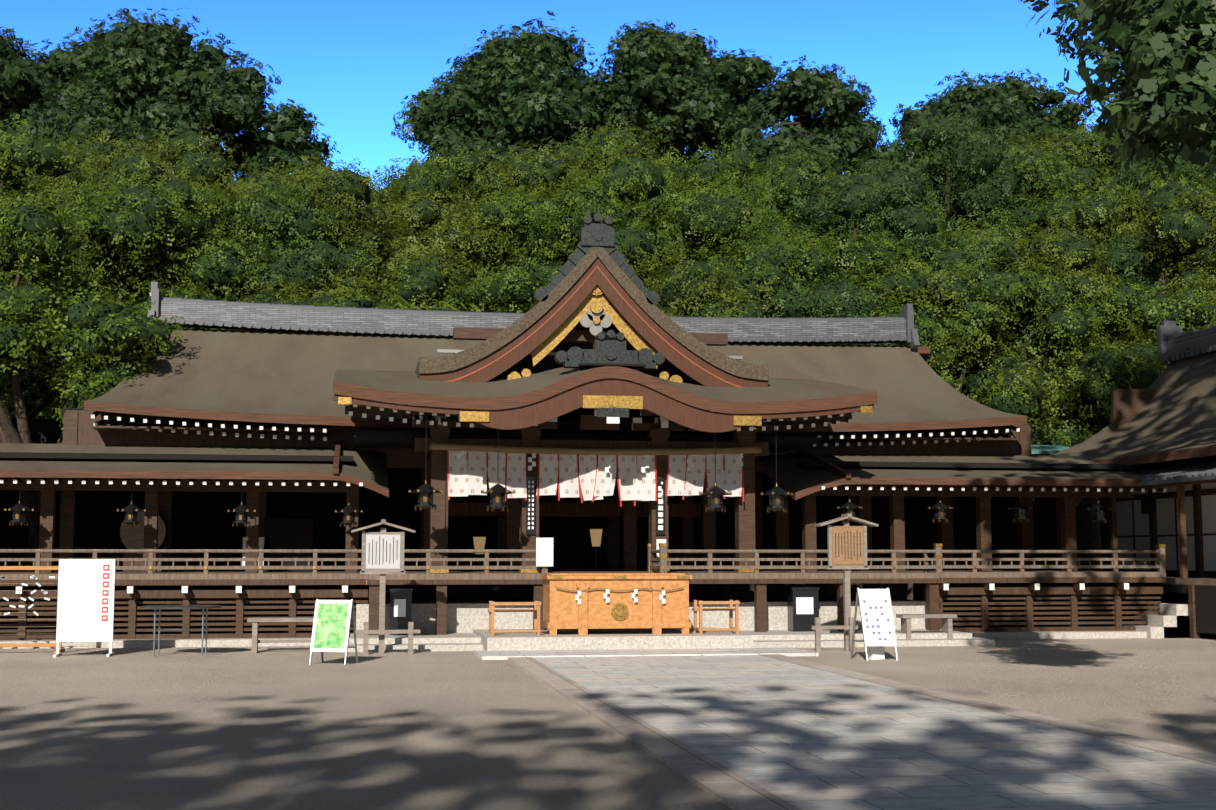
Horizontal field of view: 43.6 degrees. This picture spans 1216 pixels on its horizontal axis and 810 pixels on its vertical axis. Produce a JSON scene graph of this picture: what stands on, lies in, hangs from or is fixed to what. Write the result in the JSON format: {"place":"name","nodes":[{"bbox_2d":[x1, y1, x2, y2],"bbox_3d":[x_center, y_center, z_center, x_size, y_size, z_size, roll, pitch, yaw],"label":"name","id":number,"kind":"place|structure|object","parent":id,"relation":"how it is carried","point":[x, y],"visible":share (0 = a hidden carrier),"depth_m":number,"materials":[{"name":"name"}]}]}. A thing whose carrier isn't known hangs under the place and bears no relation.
{"place":"outdoors","nodes":[
{"label":"outdoors","id":0,"kind":"place"},
{"bbox_2d":[0,0,1124,188],"label":"sky","id":1,"kind":"structure","parent":0,"point":[351,64],"materials":[{"name":"blue"}]},
{"bbox_2d":[0,633,1215,809],"bbox_3d":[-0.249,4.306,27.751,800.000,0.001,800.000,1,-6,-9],"label":"ground","id":2,"kind":"structure","parent":0,"point":[239,728],"depth_m":14.26,"materials":[{"name":"beige gravel"}]},
{"bbox_2d":[0,566,64,653],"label":"fortune paper rack","id":3,"kind":"object","parent":2,"relation":"on","point":[30,598],"visible":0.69,"depth_m":24.30,"materials":[{"name":"orange wood"}]},
{"bbox_2d":[53,559,115,656],"bbox_3d":[-8.106,3.143,23.595,0.840,1.490,0.500,1,-6,-9],"label":"white sign","id":4,"kind":"object","parent":2,"relation":"on","point":[85,601],"visible":1,"depth_m":23.59,"materials":[{"name":"white"}]},
{"bbox_2d":[141,605,220,656],"bbox_3d":[-6.659,3.518,23.698,1.192,0.765,1.192,1,-6,-9],"label":"table","id":5,"kind":"object","parent":2,"relation":"on","point":[160,607],"visible":1,"depth_m":23.46,"materials":[{"name":"grey"}]},
{"bbox_2d":[309,599,357,664],"bbox_3d":[-3.933,3.254,21.838,0.562,0.927,0.488,-1,-6,12],"label":"green sign","id":6,"kind":"object","parent":2,"relation":"on","point":[331,626],"visible":0.96,"depth_m":21.73,"materials":[{"name":"white"}]},
{"bbox_2d":[351,519,415,653],"bbox_3d":[-3.595,2.890,24.234,1.019,2.120,0.320,1,-6,-9],"label":"notice","id":7,"kind":"object","parent":2,"relation":"on","point":[382,552],"visible":1,"depth_m":24.23,"materials":[{"name":"white wood"}]},
{"bbox_2d":[0,597,1146,651],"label":"granite base","id":8,"kind":"object","parent":2,"relation":"on","point":[467,624],"visible":0.6,"depth_m":26.32,"materials":[{"name":"beige stone"}]},
{"bbox_2d":[0,570,1166,639],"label":"verandas","id":9,"kind":"object","parent":8,"relation":"on","point":[1024,601],"visible":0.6,"depth_m":26.99,"materials":[{"name":"brown wood"}]},
{"bbox_2d":[473,529,602,570],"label":"paper lamps","id":10,"kind":"object","parent":9,"relation":"on","point":[595,534],"visible":0.67,"depth_m":29.93,"materials":[{"name":"beige wood"}]},
{"bbox_2d":[0,402,1133,572],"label":"shrine building","id":11,"kind":"structure","parent":9,"relation":"on","point":[78,515],"depth_m":30.91,"materials":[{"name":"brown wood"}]},
{"bbox_2d":[84,329,1026,431],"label":"roof","id":12,"kind":"structure","parent":11,"relation":"on","point":[263,376],"depth_m":32.78,"materials":[{"name":"brown wood"}]},
{"bbox_2d":[147,282,919,348],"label":"ridge tiles","id":13,"kind":"object","parent":12,"relation":"on","point":[235,315],"visible":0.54,"depth_m":34.88,"materials":[{"name":"grey tile"}]},
{"bbox_2d":[415,246,768,395],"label":"chidori roof","id":14,"kind":"structure","parent":12,"relation":"on","point":[536,312],"depth_m":28.11,"materials":[{"name":"brown wood"}]},
{"bbox_2d":[419,213,767,394],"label":"roof gable","id":15,"kind":"structure","parent":12,"relation":"on","point":[589,305],"depth_m":28.16,"materials":[{"name":"brown wood"}]},
{"bbox_2d":[91,411,1019,446],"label":"rafters","id":16,"kind":"object","parent":11,"relation":"on","point":[828,437],"visible":0.56,"depth_m":31.12,"materials":[{"name":"brown wood"}]},
{"bbox_2d":[0,442,1171,499],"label":"hisashi roofs","id":17,"kind":"structure","parent":11,"relation":"on","point":[368,468],"depth_m":29.10,"materials":[{"name":"brown wood"}]},
{"bbox_2d":[4,413,1110,526],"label":"hanging lanterns","id":18,"kind":"object","parent":17,"relation":"hanging from","point":[497,492],"visible":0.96,"depth_m":26.91,"materials":[{"name":"black paint"}]},
{"bbox_2d":[0,477,1166,491],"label":"roof eaves","id":19,"kind":"object","parent":17,"relation":"attached to","point":[152,481],"visible":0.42,"depth_m":27.87,"materials":[{"name":"brown wood"}]},
{"bbox_2d":[448,450,741,500],"bbox_3d":[-0.185,1.299,27.672,5.440,0.890,0.127,1,-6,-9],"label":"curtain","id":20,"kind":"object","parent":11,"relation":"hanging from","point":[636,483],"visible":0.88,"depth_m":27.68,"materials":[{"name":"white fabric"}]},
{"bbox_2d":[447,452,743,506],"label":"curtain ribbons","id":21,"kind":"object","parent":20,"relation":"attached to","point":[596,475],"visible":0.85,"depth_m":27.68},
{"bbox_2d":[430,443,761,454],"bbox_3d":[-0.178,0.817,27.674,6.104,0.194,0.124,1,-6,-9],"label":"shimenawa","id":22,"kind":"object","parent":11,"relation":"attached to","point":[581,451],"visible":0.96,"depth_m":27.61,"materials":[{"name":"wicker"}]},
{"bbox_2d":[457,450,742,565],"bbox_3d":[-0.074,1.859,27.317,5.264,2.065,1.050,1,-6,-9],"label":"paper and plaques","id":23,"kind":"object","parent":11,"relation":"attached to","point":[544,551],"visible":1,"depth_m":27.61,"materials":[{"name":"white paper"}]},
{"bbox_2d":[333,330,873,432],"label":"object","id":24,"kind":"structure","parent":11,"relation":"on","point":[612,401],"depth_m":26.32,"materials":[{"name":"brown wood"}]},
{"bbox_2d":[333,366,876,413],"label":"porch roof","id":25,"kind":"structure","parent":11,"relation":"on","point":[780,395],"depth_m":26.54,"materials":[{"name":"brown wood"}]},
{"bbox_2d":[0,543,1165,573],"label":"railings","id":26,"kind":"object","parent":9,"relation":"on","point":[660,563],"visible":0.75,"depth_m":27.00,"materials":[{"name":"brown wood"}]},
{"bbox_2d":[389,587,819,634],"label":"cabinets","id":27,"kind":"object","parent":8,"relation":"on","point":[803,607],"visible":0.96,"depth_m":27.35,"materials":[{"name":"black paint"}]},
{"bbox_2d":[488,600,739,635],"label":"box side benches","id":28,"kind":"object","parent":8,"relation":"on","point":[537,630],"visible":1,"depth_m":25.29,"materials":[{"name":"brown wood"}]},
{"bbox_2d":[540,573,691,634],"bbox_3d":[0.124,3.339,25.607,2.440,1.000,1.022,1,-6,-9],"label":"offering box","id":29,"kind":"object","parent":8,"relation":"on","point":[582,603],"visible":1,"depth_m":25.17,"materials":[{"name":"orange wood"}]},
{"bbox_2d":[0,57,1171,599],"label":"forest trunks","id":30,"kind":"object","parent":2,"relation":"on","point":[24,411],"depth_m":41.66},
{"bbox_2d":[0,7,1144,201],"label":"forest","id":31,"kind":"object","parent":30,"relation":"on","point":[459,130],"visible":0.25,"depth_m":67.89,"materials":[{"name":"green plant"}]},
{"bbox_2d":[0,22,1215,446],"bbox_3d":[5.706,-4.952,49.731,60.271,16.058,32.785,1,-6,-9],"label":"forest","id":32,"kind":"object","parent":30,"relation":"on","point":[66,280],"visible":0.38,"depth_m":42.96,"materials":[{"name":"green plant"}]},
{"bbox_2d":[247,614,956,652],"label":"benches","id":33,"kind":"object","parent":2,"relation":"on","point":[947,625],"visible":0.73,"depth_m":24.60,"materials":[{"name":"brown wood"}]},
{"bbox_2d":[356,617,857,654],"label":"wooden fences","id":34,"kind":"object","parent":2,"relation":"on","point":[410,631],"visible":0.96,"depth_m":24.05,"materials":[{"name":"wood"}]},
{"bbox_2d":[815,514,878,650],"bbox_3d":[3.921,2.900,24.883,1.000,2.230,0.320,1,-6,-9],"label":"notice","id":35,"kind":"object","parent":2,"relation":"on","point":[847,547],"visible":1,"depth_m":24.88,"materials":[{"name":"brown wood"}]},
{"bbox_2d":[850,588,897,660],"bbox_3d":[3.974,3.275,22.755,0.520,1.068,0.559,2,-6,-17],"label":"white sign","id":36,"kind":"object","parent":2,"relation":"on","point":[876,614],"visible":0.94,"depth_m":22.65,"materials":[{"name":"white"}]},
{"bbox_2d":[867,646,884,659],"bbox_3d":[4.011,3.647,22.805,0.220,0.330,0.160,3,-6,-27],"label":"weight","id":37,"kind":"object","parent":2,"relation":"on","point":[876,652],"visible":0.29,"depth_m":22.73,"materials":[{"name":"white"}]},
{"bbox_2d":[953,389,1215,638],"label":"hall","id":38,"kind":"structure","parent":2,"relation":"on","point":[1178,518],"depth_m":31.51,"materials":[{"name":"brown wood"}]},
{"bbox_2d":[1051,351,1215,465],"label":"hall roof","id":39,"kind":"structure","parent":38,"relation":"on","point":[1174,418],"depth_m":32.47,"materials":[{"name":"brown wood"}]},
{"bbox_2d":[1018,0,1215,180],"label":"shade trees","id":40,"kind":"object","parent":2,"relation":"on","point":[1123,117],"visible":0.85,"depth_m":13.31,"materials":[{"name":"green plant"}]},
{"bbox_2d":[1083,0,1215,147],"bbox_3d":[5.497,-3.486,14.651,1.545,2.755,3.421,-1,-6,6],"label":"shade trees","id":41,"kind":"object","parent":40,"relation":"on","point":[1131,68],"visible":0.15,"depth_m":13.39,"materials":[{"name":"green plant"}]},
{"bbox_2d":[368,498,1110,598],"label":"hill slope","id":42,"kind":"structure","parent":0,"point":[898,590],"depth_m":52.20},
{"bbox_2d":[474,647,1215,809],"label":"stone path","id":43,"kind":"structure","parent":0,"point":[756,728],"depth_m":12.46,"materials":[{"name":"grey stone"}]},
{"bbox_2d":[1157,320,1215,362],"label":"roof ridge","id":44,"kind":"structure","parent":0,"point":[1174,343],"depth_m":34.58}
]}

